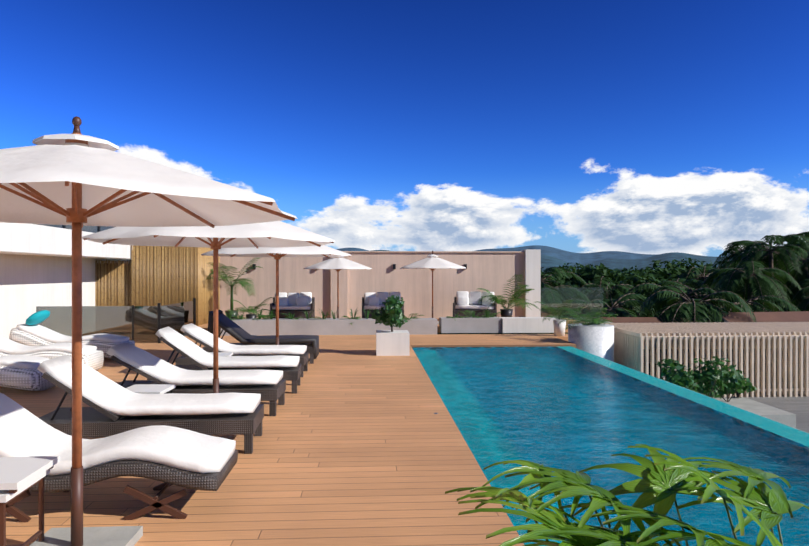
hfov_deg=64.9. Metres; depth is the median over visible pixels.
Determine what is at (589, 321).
palm plant
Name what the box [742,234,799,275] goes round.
tree
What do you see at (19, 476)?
side table
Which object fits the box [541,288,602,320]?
balustrade
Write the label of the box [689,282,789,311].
tree
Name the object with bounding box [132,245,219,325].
tall bamboo screen
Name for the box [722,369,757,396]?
bush
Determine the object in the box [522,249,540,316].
white column
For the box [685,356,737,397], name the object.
bush
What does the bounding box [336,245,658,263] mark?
hill
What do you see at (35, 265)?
building wall
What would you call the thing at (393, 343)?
cube planter
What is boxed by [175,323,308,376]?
lounger
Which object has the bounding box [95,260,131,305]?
bamboo screen
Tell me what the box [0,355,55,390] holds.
white lounger
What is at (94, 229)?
penthouse glass wall
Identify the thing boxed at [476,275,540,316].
potted palm
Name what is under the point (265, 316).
potted palm
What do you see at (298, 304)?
sofa
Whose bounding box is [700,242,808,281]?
tree
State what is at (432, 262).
umbrella
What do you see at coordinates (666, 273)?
tree
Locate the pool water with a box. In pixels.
[412,346,808,545]
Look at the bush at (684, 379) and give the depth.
11.77 m
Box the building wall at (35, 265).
[0,222,132,338]
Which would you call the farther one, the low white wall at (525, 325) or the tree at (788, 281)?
the tree at (788, 281)
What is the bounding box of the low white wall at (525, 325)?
[499,317,560,332]
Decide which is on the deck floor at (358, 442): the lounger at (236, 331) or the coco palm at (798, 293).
the lounger at (236, 331)
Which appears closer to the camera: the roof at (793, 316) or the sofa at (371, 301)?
the sofa at (371, 301)
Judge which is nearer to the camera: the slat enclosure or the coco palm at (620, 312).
the slat enclosure
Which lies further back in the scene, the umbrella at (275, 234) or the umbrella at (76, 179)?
the umbrella at (275, 234)
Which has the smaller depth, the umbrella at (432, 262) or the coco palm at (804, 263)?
the umbrella at (432, 262)
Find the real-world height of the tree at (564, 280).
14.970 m
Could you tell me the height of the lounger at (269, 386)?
0.794 m
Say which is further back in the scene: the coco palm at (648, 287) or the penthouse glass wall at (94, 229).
the coco palm at (648, 287)
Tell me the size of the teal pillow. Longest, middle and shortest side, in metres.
0.572 x 0.440 x 0.185 m
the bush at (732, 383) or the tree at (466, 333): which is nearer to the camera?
the bush at (732, 383)
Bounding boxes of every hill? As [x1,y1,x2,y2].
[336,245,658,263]
[372,250,731,272]
[579,266,726,273]
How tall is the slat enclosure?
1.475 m
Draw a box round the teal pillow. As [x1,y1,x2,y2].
[25,310,49,324]
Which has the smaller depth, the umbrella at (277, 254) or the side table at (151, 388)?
the side table at (151, 388)
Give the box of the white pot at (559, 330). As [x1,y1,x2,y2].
[553,319,565,335]
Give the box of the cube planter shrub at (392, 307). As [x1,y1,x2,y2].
[371,295,407,331]
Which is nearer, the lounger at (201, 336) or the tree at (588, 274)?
the lounger at (201, 336)
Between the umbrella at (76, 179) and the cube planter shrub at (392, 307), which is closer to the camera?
the umbrella at (76, 179)
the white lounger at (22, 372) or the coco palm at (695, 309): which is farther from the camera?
the coco palm at (695, 309)
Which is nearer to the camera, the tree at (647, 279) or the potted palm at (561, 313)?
the potted palm at (561, 313)
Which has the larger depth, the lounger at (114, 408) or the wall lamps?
the wall lamps
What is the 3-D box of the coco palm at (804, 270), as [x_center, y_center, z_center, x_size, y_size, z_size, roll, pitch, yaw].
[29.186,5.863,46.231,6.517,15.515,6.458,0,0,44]
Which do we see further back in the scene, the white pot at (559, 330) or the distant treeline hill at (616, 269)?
the distant treeline hill at (616, 269)
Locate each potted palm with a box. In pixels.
[206,257,262,318]
[230,297,272,318]
[230,310,246,319]
[250,310,275,319]
[403,313,423,319]
[460,310,482,317]
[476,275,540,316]
[482,312,499,317]
[533,300,582,329]
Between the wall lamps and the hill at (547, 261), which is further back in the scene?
the hill at (547, 261)
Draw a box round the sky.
[0,0,808,256]
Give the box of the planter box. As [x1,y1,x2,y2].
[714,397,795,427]
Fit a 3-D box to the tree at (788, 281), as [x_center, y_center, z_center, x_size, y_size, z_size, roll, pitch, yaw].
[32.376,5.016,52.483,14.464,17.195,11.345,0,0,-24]
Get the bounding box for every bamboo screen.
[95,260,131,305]
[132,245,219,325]
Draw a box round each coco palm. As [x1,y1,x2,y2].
[490,285,595,333]
[541,267,592,316]
[547,293,653,333]
[568,276,650,316]
[580,295,659,316]
[625,283,724,316]
[636,285,756,322]
[649,281,728,316]
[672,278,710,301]
[676,266,726,298]
[700,261,804,311]
[701,294,799,315]
[710,241,774,285]
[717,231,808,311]
[759,248,808,310]
[776,279,808,311]
[789,257,808,309]
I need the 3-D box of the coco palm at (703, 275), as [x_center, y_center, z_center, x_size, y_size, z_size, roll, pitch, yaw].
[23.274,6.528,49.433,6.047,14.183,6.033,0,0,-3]
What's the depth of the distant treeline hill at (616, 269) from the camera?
582.76 m
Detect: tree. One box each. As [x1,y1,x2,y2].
[437,333,500,333]
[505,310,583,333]
[541,262,584,284]
[541,271,674,316]
[559,262,618,290]
[598,260,686,284]
[624,258,710,277]
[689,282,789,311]
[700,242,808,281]
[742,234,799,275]
[761,235,808,310]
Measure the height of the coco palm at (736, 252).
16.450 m
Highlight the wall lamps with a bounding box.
[253,264,466,268]
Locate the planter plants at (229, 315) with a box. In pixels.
[225,308,489,319]
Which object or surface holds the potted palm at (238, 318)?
in the planter wall at (358, 326)
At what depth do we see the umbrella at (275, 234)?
6.68 m
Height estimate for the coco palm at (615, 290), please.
13.426 m
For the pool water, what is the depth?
7.03 m
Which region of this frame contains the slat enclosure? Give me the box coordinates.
[601,322,808,397]
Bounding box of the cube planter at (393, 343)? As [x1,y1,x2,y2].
[376,330,409,355]
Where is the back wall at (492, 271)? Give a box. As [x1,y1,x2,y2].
[220,251,524,318]
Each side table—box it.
[0,456,59,545]
[126,384,175,393]
[208,352,232,355]
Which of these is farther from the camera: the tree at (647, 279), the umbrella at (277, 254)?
the tree at (647, 279)
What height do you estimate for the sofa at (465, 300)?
0.920 m
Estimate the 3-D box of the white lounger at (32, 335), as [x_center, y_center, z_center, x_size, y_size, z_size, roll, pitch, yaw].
[-6.294,1.291,12.108,2.072,0.654,0.750,0,0,-3]
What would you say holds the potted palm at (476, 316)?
in the planter wall at (358, 326)
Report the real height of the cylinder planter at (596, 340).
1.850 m
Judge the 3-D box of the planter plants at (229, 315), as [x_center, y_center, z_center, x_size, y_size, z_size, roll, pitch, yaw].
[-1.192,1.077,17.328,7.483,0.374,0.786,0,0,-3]
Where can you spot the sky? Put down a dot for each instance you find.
(576, 126)
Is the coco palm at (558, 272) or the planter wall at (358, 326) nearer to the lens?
the planter wall at (358, 326)
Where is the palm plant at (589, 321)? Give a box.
[558,307,615,328]
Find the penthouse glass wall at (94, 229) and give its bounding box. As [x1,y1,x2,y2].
[37,224,113,232]
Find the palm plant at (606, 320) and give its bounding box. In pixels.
[577,307,617,324]
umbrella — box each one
[0,116,297,545]
[82,221,335,392]
[201,245,351,344]
[303,257,371,317]
[400,251,465,323]
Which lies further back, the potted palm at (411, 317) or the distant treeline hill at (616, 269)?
the distant treeline hill at (616, 269)
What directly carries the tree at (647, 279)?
on the ground
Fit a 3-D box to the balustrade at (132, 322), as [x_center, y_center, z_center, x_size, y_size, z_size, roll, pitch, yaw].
[-7.665,1.175,16.338,4.800,0.940,3.060,0,0,-3]
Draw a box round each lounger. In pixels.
[0,335,103,369]
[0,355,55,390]
[0,393,237,521]
[9,324,134,357]
[37,355,263,453]
[107,343,285,415]
[147,326,300,393]
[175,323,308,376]
[203,309,318,363]
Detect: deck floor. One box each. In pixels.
[0,334,575,545]
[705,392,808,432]
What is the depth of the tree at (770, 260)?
40.84 m
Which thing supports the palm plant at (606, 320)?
on the cylinder planter at (596, 340)
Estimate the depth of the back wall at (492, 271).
20.93 m
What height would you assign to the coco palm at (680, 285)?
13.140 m
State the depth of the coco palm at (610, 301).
36.17 m
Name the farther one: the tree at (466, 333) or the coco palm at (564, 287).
the tree at (466, 333)
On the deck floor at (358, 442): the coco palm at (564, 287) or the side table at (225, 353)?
the side table at (225, 353)
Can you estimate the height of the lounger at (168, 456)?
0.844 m
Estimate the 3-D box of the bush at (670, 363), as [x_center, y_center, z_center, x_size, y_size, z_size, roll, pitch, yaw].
[5.356,2.147,12.762,0.713,0.851,0.898,0,0,-3]
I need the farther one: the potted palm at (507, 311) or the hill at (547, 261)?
the hill at (547, 261)
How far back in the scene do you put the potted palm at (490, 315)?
17.68 m
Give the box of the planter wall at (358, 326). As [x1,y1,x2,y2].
[220,317,500,335]
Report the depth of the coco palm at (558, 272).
41.28 m
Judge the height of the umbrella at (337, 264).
2.141 m
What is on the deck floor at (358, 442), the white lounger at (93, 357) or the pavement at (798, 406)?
the white lounger at (93, 357)
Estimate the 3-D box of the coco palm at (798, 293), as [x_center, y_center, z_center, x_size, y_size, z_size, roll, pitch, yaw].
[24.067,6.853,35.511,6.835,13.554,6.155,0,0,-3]
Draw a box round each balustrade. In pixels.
[36,298,195,342]
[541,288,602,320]
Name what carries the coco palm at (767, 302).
on the ground
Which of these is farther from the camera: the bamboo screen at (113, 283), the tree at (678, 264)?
the tree at (678, 264)
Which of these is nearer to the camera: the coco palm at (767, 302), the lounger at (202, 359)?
the lounger at (202, 359)
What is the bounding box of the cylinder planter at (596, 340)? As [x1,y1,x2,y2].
[568,323,613,361]
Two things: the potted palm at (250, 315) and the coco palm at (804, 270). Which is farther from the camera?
the coco palm at (804, 270)
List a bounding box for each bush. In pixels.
[656,358,683,380]
[665,365,699,392]
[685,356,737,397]
[703,371,751,401]
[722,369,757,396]
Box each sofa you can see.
[270,292,314,318]
[362,292,403,317]
[453,291,496,316]
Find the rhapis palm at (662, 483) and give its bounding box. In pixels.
[445,444,808,545]
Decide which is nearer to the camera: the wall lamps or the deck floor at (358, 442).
the deck floor at (358, 442)
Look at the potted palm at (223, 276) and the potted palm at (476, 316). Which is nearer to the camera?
the potted palm at (476, 316)

